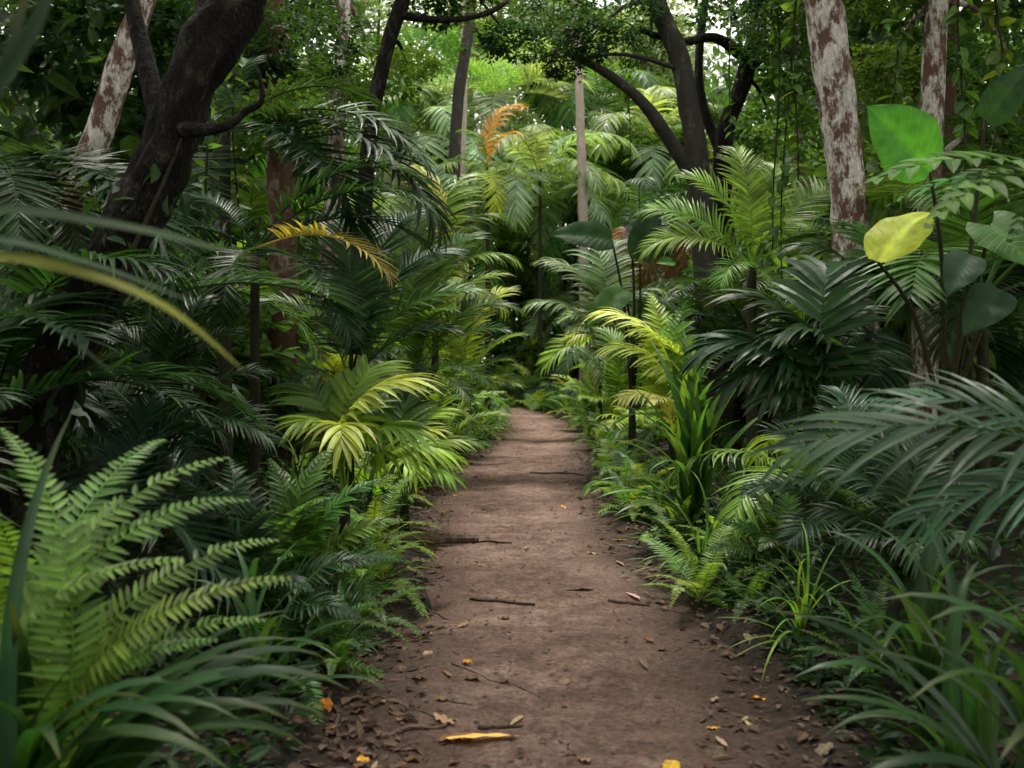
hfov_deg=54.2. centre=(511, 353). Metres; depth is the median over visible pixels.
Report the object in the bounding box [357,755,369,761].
fallen leaf
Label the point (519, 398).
grass clump
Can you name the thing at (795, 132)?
tree
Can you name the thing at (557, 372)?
palm
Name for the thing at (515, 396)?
fern
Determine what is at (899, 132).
broad leaf plant
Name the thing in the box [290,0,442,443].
tree
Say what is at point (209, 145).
hanging vine
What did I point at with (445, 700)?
stick
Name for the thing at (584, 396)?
fern
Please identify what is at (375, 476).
fern
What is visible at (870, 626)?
fern
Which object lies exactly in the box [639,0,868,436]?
tree
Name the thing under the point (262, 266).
palm
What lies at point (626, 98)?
hanging vine
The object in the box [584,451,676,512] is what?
fern
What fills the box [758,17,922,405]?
tree
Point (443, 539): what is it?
stick
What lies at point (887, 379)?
palm
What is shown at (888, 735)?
ground cover
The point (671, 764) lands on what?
fallen leaf
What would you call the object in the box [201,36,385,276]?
tree
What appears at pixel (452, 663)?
stick
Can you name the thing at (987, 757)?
strap leaf plant
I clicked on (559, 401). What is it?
grass clump
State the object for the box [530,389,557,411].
grass clump
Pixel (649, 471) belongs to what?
strap leaf plant
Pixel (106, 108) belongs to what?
tree
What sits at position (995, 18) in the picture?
hanging vine
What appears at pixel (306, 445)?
palm
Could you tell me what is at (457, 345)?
palm
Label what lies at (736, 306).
palm
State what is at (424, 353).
shrub
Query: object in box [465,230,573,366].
palm
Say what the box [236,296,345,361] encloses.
palm
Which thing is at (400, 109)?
palm
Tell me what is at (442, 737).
fallen leaf
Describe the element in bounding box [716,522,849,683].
strap leaf plant
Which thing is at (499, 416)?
fern
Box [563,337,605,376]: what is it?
palm
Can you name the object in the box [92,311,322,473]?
palm
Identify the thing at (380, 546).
fern
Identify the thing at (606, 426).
strap leaf plant
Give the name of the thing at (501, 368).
palm
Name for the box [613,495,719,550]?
fern
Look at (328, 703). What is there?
fallen leaf
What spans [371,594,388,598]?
stick
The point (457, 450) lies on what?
grass clump
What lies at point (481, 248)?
palm
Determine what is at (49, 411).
climbing plant
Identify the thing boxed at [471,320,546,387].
palm
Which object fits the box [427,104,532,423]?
palm
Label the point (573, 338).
palm
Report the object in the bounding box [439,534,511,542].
stick
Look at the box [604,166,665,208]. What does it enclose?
tree
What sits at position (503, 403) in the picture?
palm
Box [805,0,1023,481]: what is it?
tree
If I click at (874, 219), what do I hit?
shrub
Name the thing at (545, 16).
tree
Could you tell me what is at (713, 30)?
sky
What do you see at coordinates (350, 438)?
palm
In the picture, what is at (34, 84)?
tree
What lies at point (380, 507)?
fern
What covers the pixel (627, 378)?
palm
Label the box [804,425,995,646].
palm
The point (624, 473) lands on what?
fern
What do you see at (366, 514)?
fern
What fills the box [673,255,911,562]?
palm
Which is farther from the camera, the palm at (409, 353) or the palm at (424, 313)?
the palm at (409, 353)
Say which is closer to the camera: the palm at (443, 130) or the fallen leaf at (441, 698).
the fallen leaf at (441, 698)
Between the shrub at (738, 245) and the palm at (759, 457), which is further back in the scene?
the shrub at (738, 245)
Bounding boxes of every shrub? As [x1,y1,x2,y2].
[0,48,249,438]
[114,213,342,472]
[149,117,323,407]
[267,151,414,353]
[369,334,452,412]
[483,290,556,387]
[577,263,656,378]
[580,276,644,388]
[624,166,772,329]
[631,247,758,379]
[656,191,826,427]
[757,64,1023,450]
[903,105,1023,411]
[961,100,1023,429]
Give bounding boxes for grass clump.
[266,543,437,668]
[381,428,476,494]
[447,414,497,455]
[460,404,516,442]
[471,384,515,414]
[504,383,536,405]
[524,380,576,412]
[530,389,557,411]
[570,397,620,426]
[577,410,627,446]
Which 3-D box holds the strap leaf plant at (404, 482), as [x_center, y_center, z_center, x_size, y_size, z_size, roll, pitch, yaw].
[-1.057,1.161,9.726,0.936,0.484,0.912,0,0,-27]
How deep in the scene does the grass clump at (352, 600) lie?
4.63 m
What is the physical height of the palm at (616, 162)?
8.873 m
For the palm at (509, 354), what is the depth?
32.78 m
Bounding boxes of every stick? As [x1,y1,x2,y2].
[322,747,336,751]
[327,690,353,763]
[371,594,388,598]
[379,723,447,737]
[380,533,478,544]
[403,701,434,716]
[414,695,472,705]
[416,595,450,619]
[419,574,443,580]
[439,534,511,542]
[451,662,539,697]
[469,596,534,605]
[477,724,522,729]
[530,471,584,475]
[607,599,649,605]
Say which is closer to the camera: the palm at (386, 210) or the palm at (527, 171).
the palm at (386, 210)
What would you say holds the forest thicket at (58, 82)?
on the ground at (739, 628)
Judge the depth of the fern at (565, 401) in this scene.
22.11 m
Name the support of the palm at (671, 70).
on the ground at (739, 628)
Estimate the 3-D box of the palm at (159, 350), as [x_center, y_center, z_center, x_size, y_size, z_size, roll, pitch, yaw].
[-1.809,0.506,5.558,1.438,1.739,0.809,0,0,43]
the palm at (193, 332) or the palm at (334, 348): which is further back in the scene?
the palm at (334, 348)
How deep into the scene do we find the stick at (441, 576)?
6.18 m
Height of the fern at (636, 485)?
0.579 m
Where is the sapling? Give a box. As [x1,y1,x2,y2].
[856,151,1023,242]
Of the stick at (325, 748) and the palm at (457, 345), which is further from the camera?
the palm at (457, 345)
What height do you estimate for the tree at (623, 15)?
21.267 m
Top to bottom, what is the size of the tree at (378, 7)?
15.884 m
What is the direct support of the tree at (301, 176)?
on the ground at (739, 628)
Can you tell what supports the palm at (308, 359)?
on the ground at (739, 628)
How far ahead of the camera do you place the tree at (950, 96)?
11.45 m
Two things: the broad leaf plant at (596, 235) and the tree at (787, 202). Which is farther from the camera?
the tree at (787, 202)
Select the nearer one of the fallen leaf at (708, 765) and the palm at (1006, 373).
the fallen leaf at (708, 765)
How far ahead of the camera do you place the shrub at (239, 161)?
17.03 m
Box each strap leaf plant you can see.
[0,0,263,379]
[0,408,349,767]
[155,540,372,710]
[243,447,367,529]
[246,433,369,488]
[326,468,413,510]
[382,470,446,491]
[456,395,510,427]
[546,391,576,412]
[573,392,639,430]
[591,429,630,461]
[593,421,637,455]
[598,322,767,536]
[600,452,677,490]
[617,473,738,587]
[657,434,789,507]
[705,541,888,619]
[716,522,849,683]
[772,573,1023,767]
[792,496,1022,738]
[820,560,1023,767]
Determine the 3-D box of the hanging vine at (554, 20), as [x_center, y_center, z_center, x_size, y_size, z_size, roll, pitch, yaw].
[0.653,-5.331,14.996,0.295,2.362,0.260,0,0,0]
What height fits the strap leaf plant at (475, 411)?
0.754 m
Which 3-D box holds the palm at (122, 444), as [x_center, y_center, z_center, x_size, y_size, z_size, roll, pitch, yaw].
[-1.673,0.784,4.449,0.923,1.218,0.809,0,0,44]
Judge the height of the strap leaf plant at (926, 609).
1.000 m
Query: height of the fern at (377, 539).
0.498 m
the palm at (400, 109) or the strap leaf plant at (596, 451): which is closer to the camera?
the strap leaf plant at (596, 451)
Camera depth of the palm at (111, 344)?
6.29 m
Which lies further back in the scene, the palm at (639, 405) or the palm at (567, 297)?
the palm at (567, 297)
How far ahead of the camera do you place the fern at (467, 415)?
16.95 m
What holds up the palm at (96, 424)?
on the ground at (739, 628)
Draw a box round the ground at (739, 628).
[37,376,1023,767]
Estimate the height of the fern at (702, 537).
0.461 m
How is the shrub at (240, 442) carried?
on the ground at (739, 628)
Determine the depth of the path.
4.54 m
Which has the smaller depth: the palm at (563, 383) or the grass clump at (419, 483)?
the grass clump at (419, 483)
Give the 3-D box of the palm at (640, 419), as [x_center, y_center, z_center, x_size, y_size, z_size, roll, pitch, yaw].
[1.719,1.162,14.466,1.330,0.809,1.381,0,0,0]
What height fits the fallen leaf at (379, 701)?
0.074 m
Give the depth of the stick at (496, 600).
5.61 m
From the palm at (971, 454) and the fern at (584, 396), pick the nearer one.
the palm at (971, 454)
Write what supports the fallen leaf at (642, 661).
on the path
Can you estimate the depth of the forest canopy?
16.09 m
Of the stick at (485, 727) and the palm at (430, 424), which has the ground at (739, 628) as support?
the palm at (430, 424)
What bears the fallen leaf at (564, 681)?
on the path
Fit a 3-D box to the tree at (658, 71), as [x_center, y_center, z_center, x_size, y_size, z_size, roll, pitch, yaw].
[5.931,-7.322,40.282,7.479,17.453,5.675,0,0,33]
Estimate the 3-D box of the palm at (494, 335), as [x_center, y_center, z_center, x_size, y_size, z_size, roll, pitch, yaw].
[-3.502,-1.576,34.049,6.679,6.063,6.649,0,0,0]
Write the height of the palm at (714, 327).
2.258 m
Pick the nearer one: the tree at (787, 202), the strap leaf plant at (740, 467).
the strap leaf plant at (740, 467)
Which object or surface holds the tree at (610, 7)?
on the ground at (739, 628)
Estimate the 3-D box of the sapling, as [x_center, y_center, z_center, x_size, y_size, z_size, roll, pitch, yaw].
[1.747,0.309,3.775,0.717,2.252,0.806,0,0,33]
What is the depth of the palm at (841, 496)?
5.21 m
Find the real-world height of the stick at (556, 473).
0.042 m
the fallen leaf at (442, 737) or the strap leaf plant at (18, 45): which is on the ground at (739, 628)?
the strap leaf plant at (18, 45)
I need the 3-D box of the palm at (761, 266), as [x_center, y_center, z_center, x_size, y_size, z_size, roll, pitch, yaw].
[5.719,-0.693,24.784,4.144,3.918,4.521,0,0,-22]
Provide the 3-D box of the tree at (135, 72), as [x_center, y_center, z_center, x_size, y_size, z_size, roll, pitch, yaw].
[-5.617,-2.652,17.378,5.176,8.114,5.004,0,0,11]
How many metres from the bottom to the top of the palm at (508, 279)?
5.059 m
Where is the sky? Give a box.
[0,0,1019,358]
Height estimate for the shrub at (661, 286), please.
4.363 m
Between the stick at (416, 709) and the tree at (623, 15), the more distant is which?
the tree at (623, 15)
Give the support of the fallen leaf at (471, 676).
on the path
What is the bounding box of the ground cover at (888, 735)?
[0,379,1023,767]
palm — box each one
[0,140,210,349]
[0,167,323,429]
[0,215,167,371]
[0,238,369,456]
[0,247,217,474]
[0,285,282,696]
[0,361,134,485]
[38,391,258,628]
[64,364,276,510]
[82,293,287,578]
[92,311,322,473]
[119,246,332,339]
[136,155,445,534]
[141,276,311,361]
[170,55,458,489]
[172,235,334,385]
[182,156,353,388]
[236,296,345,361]
[245,207,492,516]
[247,351,364,401]
[247,352,421,468]
[251,232,319,348]
[261,197,405,301]
[261,244,348,383]
[264,354,463,555]
[277,411,393,481]
[301,346,403,376]
[302,120,420,212]
[313,289,462,355]
[347,196,415,240]
[351,72,450,212]
[359,91,553,220]
[365,366,497,426]
[366,336,474,364]
[367,405,450,447]
[369,389,475,531]
[372,193,527,479]
[373,163,522,420]
[378,155,503,258]
[387,249,506,349]
[394,128,557,354]
[397,275,528,422]
[403,362,512,413]
[421,48,597,366]
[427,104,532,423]
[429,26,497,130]
[441,226,568,322]
[445,124,640,388]
[451,375,508,421]
[455,377,505,407]
[464,214,562,365]
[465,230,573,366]
[466,126,573,334]
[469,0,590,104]
[471,188,577,312]
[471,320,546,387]
[482,284,546,352]
[491,248,578,319]
[491,351,565,389]
[491,364,540,399]
[492,221,607,380]
[496,363,560,390]
[500,282,578,332]
[501,117,670,370]
[503,281,579,349]
[503,333,573,392]
[504,337,578,379]
[506,38,604,319]
[511,334,595,391]
[511,381,562,406]
[518,321,567,357]
[521,54,680,199]
[522,239,668,414]
[524,187,666,285]
[529,353,578,387]
[536,267,678,377]
[538,381,591,407]
[539,377,587,393]
[540,338,609,383]
[544,307,579,343]
[548,85,731,228]
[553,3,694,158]
[557,143,658,226]
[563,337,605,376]
[564,325,645,435]
[570,361,654,407]
[575,388,652,430]
[584,288,762,370]
[585,406,667,442]
[592,176,712,389]
[600,29,721,120]
[601,133,763,230]
[602,327,677,412]
[609,386,761,458]
[612,227,690,283]
[613,402,675,436]
[620,251,826,362]
[622,277,813,448]
[629,185,785,286]
[631,145,831,490]
[656,256,773,294]
[657,404,936,564]
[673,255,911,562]
[702,290,1023,403]
[713,248,1023,370]
[727,348,793,433]
[733,187,830,257]
[736,381,938,595]
[742,366,1023,564]
[760,162,1023,521]
[772,218,923,504]
[779,199,1023,485]
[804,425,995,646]
[897,187,1023,366]
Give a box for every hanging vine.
[192,98,222,325]
[225,55,252,260]
[547,0,558,64]
[615,0,636,163]
[720,0,745,205]
[758,1,790,249]
[767,9,802,303]
[779,0,813,185]
[874,0,913,103]
[940,0,979,217]
[972,0,1017,157]
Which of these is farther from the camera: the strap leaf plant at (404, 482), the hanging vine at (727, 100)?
the hanging vine at (727, 100)
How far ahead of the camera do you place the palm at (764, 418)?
13.38 m
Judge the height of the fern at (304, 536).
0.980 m
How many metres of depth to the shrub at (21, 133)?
12.03 m
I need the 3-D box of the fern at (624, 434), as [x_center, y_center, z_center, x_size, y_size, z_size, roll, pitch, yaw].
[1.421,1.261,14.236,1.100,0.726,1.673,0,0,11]
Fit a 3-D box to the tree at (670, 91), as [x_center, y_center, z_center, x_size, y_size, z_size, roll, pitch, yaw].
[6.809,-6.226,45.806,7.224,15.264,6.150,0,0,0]
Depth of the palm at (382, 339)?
17.73 m
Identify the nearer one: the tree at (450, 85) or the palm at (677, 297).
the palm at (677, 297)
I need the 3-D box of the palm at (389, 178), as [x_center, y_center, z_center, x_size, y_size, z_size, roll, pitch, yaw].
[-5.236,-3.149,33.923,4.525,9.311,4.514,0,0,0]
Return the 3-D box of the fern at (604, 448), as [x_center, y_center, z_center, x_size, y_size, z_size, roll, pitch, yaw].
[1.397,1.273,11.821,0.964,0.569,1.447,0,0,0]
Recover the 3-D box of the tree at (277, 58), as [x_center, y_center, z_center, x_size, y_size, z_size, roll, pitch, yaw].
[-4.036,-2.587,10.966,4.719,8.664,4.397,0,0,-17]
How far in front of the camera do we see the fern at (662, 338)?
9.42 m
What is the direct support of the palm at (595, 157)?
on the ground at (739, 628)
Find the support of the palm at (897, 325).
on the ground at (739, 628)
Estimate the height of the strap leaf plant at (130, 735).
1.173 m
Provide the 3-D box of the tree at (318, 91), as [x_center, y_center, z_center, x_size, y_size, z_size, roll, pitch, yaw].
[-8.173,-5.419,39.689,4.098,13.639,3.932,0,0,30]
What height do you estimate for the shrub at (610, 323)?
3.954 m
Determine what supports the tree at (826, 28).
on the ground at (739, 628)
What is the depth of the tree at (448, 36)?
55.91 m
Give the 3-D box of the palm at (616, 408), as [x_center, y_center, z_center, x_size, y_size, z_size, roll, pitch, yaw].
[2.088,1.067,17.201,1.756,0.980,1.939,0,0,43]
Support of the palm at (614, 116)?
on the ground at (739, 628)
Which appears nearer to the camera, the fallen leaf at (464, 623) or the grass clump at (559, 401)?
the fallen leaf at (464, 623)
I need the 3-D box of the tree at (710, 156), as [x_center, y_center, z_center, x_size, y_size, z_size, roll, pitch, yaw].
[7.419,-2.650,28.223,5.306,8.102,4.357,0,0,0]
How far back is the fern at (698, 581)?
5.80 m
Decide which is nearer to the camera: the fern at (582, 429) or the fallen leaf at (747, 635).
the fallen leaf at (747, 635)
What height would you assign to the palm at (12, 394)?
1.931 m
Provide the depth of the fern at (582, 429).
16.44 m
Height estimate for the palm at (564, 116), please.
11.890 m
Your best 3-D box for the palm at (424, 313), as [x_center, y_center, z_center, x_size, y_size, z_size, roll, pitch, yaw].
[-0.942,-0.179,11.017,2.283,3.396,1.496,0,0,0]
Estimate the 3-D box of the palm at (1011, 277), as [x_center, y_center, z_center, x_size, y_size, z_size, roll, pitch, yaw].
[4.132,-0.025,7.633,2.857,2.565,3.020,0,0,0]
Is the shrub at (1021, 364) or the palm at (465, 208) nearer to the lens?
the shrub at (1021, 364)
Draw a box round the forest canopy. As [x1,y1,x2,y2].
[0,0,1023,195]
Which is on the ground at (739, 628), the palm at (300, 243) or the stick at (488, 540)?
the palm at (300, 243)
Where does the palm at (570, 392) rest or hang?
on the ground at (739, 628)
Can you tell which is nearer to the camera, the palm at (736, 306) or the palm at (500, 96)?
the palm at (736, 306)
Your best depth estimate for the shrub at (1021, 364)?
12.22 m
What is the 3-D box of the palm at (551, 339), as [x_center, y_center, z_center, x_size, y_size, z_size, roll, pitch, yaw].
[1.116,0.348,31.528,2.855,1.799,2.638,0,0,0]
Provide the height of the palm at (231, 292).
2.766 m
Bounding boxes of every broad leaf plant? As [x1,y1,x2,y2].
[548,202,665,457]
[864,64,1023,585]
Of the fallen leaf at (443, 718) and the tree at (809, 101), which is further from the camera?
the tree at (809, 101)
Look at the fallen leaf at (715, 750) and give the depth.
3.55 m
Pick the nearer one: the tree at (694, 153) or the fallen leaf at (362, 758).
the fallen leaf at (362, 758)
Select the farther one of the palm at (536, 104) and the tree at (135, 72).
the palm at (536, 104)
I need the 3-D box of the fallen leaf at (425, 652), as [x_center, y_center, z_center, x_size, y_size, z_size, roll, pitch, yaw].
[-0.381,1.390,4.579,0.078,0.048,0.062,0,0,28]
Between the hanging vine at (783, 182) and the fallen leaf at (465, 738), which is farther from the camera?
the hanging vine at (783, 182)
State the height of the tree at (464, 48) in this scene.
13.174 m
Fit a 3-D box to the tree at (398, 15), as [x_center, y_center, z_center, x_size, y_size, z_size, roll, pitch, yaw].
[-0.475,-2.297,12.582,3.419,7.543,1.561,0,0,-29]
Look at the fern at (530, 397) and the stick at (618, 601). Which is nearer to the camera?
the stick at (618, 601)
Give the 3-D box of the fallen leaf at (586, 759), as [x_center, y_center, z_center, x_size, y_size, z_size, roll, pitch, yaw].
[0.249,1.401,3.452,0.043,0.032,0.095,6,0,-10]
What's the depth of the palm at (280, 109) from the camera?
7.04 m
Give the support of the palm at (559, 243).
on the ground at (739, 628)
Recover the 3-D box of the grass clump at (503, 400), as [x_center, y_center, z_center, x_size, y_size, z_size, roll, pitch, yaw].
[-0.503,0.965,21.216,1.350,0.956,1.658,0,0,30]
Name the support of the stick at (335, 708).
on the path
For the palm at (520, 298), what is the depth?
34.12 m
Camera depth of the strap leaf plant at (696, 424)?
7.27 m
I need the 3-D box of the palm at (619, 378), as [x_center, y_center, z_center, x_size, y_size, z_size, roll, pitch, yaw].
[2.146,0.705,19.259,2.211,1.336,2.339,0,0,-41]
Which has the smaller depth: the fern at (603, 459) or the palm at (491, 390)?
the fern at (603, 459)
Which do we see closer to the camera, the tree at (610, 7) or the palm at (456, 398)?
the palm at (456, 398)
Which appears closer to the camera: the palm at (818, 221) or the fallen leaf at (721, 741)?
the fallen leaf at (721, 741)
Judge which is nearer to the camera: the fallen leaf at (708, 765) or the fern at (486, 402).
the fallen leaf at (708, 765)
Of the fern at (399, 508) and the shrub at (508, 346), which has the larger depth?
the shrub at (508, 346)
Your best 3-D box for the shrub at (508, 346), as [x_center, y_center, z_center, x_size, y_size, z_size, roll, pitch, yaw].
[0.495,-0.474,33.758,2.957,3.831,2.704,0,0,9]
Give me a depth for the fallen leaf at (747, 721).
3.84 m
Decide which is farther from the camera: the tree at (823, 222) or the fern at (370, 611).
the tree at (823, 222)
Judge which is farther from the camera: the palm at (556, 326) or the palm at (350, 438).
the palm at (556, 326)
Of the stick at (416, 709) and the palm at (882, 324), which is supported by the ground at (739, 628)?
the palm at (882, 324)
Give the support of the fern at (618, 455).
on the ground at (739, 628)
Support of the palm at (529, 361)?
on the ground at (739, 628)
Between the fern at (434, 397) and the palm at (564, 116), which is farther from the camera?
the palm at (564, 116)
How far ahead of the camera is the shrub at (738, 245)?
25.11 m
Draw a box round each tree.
[0,0,261,315]
[0,0,266,603]
[14,0,329,228]
[54,0,156,469]
[163,0,382,471]
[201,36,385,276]
[235,153,318,224]
[286,0,360,57]
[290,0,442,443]
[301,57,353,132]
[322,0,442,174]
[342,0,599,462]
[348,43,482,157]
[380,3,527,417]
[413,2,506,283]
[432,0,560,365]
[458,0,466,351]
[505,0,593,123]
[529,0,731,447]
[572,0,590,381]
[584,0,738,93]
[589,2,655,35]
[597,57,723,113]
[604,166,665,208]
[612,99,680,180]
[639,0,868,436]
[645,78,763,173]
[706,120,828,257]
[723,2,911,254]
[727,0,928,490]
[731,129,818,266]
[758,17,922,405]
[783,0,1023,99]
[795,29,961,225]
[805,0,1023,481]
[808,10,1023,216]
[844,0,979,453]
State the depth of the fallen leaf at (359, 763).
3.37 m
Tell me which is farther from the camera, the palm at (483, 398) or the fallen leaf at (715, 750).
the palm at (483, 398)
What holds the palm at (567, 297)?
on the ground at (739, 628)
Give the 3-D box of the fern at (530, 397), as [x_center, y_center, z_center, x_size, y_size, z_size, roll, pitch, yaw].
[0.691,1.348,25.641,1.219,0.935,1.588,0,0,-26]
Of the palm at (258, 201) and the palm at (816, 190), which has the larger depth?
the palm at (258, 201)
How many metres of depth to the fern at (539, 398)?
24.69 m
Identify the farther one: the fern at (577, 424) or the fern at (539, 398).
the fern at (539, 398)
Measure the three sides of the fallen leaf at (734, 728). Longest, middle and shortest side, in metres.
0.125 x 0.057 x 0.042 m
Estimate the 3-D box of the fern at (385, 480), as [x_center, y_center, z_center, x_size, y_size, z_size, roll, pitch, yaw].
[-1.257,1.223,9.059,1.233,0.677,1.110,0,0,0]
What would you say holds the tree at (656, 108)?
on the ground at (739, 628)
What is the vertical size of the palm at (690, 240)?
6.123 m
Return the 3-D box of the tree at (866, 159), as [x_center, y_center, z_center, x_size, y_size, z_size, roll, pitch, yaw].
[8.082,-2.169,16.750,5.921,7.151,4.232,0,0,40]
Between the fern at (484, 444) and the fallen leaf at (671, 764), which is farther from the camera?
the fern at (484, 444)
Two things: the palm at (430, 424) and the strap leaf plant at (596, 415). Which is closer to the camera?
the palm at (430, 424)
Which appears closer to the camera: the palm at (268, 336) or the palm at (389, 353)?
the palm at (268, 336)
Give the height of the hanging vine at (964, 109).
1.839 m
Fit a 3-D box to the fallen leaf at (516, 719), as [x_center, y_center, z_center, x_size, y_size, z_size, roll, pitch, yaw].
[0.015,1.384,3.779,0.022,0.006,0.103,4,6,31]
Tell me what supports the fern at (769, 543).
on the ground at (739, 628)
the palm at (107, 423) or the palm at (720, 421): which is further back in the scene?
the palm at (720, 421)
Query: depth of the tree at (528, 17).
42.84 m
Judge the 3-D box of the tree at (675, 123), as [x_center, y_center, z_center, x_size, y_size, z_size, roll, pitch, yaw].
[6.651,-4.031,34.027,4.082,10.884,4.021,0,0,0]
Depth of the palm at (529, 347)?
29.51 m
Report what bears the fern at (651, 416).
on the ground at (739, 628)
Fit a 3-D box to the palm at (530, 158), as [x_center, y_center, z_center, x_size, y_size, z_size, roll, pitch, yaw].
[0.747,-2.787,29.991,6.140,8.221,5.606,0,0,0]
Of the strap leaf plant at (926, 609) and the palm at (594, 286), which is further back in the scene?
the palm at (594, 286)
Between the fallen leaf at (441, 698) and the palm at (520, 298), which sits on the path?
the fallen leaf at (441, 698)
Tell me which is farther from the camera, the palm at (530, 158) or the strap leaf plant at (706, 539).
the palm at (530, 158)
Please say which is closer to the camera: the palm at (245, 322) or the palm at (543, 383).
the palm at (245, 322)
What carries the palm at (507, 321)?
on the ground at (739, 628)
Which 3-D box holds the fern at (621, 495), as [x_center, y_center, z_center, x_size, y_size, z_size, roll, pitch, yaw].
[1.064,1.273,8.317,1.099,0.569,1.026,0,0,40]
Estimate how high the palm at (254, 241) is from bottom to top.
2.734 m
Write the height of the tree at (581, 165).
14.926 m
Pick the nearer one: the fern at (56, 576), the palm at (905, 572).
the fern at (56, 576)
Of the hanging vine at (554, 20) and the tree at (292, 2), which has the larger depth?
the tree at (292, 2)
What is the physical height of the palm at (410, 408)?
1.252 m
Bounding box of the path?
[292,403,846,767]
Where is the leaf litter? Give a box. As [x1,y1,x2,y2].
[116,411,1002,767]
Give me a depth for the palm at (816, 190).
8.92 m
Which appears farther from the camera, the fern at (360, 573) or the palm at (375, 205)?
the palm at (375, 205)
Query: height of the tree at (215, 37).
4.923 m
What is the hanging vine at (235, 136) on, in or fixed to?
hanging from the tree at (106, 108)
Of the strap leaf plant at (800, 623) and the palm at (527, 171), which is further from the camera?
the palm at (527, 171)
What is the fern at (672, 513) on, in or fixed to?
on the ground at (739, 628)
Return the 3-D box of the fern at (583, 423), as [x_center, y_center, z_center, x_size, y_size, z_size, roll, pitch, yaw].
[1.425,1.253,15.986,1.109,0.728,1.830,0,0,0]
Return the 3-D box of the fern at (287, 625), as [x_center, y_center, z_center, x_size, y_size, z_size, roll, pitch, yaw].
[-1.008,1.261,4.201,1.290,0.676,1.218,0,0,-39]
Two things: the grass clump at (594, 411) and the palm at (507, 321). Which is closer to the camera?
the grass clump at (594, 411)
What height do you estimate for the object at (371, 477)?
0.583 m
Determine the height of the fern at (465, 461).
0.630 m
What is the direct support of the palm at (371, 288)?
on the ground at (739, 628)
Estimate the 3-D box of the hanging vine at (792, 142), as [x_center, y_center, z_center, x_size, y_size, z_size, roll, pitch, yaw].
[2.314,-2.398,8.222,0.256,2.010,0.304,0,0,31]
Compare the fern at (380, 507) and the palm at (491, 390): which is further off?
the palm at (491, 390)
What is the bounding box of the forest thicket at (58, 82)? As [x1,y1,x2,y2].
[0,0,1023,459]
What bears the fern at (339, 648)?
on the ground at (739, 628)
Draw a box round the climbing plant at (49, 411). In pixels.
[0,138,190,577]
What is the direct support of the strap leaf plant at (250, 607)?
on the ground at (739, 628)
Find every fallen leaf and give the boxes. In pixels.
[315,698,332,711]
[353,760,368,767]
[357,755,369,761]
[367,700,385,704]
[393,717,416,722]
[400,754,428,762]
[423,650,432,654]
[433,712,455,724]
[435,729,469,741]
[436,696,448,700]
[446,733,518,738]
[456,621,468,626]
[462,658,471,663]
[462,673,485,681]
[462,729,476,740]
[510,715,522,723]
[558,678,569,684]
[578,757,590,761]
[639,657,647,668]
[661,760,679,767]
[703,762,719,767]
[704,745,723,756]
[715,736,726,745]
[728,725,738,733]
[738,716,756,725]
[743,633,752,641]
[814,742,832,755]
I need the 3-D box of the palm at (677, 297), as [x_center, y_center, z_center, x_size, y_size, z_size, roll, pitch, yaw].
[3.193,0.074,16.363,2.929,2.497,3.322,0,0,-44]
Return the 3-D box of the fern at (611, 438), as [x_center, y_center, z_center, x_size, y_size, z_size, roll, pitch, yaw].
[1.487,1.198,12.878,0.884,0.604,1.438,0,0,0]
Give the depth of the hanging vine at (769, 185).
8.47 m
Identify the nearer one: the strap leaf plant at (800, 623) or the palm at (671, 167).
the strap leaf plant at (800, 623)
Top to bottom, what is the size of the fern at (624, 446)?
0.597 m
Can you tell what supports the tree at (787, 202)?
on the ground at (739, 628)
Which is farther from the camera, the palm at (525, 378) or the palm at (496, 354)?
the palm at (496, 354)
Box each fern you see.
[0,428,291,767]
[134,556,411,724]
[148,458,382,637]
[239,448,402,615]
[270,563,440,657]
[277,502,439,542]
[296,579,388,690]
[313,472,437,561]
[317,454,432,504]
[321,508,425,576]
[321,531,436,619]
[322,516,439,614]
[334,464,402,494]
[334,482,440,545]
[421,364,513,451]
[422,455,469,466]
[452,403,511,439]
[462,428,492,453]
[466,364,512,424]
[468,395,512,431]
[490,402,505,426]
[501,389,535,406]
[512,389,551,409]
[522,391,556,410]
[544,391,576,414]
[548,351,604,428]
[556,403,603,427]
[568,417,637,439]
[569,408,600,439]
[571,416,645,452]
[579,461,667,496]
[583,448,676,490]
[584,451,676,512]
[585,293,737,488]
[591,439,652,467]
[591,473,676,521]
[592,422,637,457]
[592,450,654,486]
[593,467,674,518]
[596,440,661,476]
[613,490,729,540]
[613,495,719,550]
[623,404,676,438]
[632,517,816,609]
[654,515,768,571]
[656,557,802,623]
[703,479,833,582]
[794,559,895,687]
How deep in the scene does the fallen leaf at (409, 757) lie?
3.41 m
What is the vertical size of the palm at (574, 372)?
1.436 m
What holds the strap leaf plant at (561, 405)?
on the ground at (739, 628)
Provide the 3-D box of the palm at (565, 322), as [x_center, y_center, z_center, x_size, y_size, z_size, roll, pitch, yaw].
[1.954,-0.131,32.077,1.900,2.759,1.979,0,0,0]
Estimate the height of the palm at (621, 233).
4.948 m
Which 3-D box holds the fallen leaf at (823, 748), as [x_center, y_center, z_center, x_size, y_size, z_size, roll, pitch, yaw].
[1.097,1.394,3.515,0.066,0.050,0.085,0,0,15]
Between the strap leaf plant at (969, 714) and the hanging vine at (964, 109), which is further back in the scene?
the hanging vine at (964, 109)
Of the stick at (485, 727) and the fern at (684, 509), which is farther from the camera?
the fern at (684, 509)

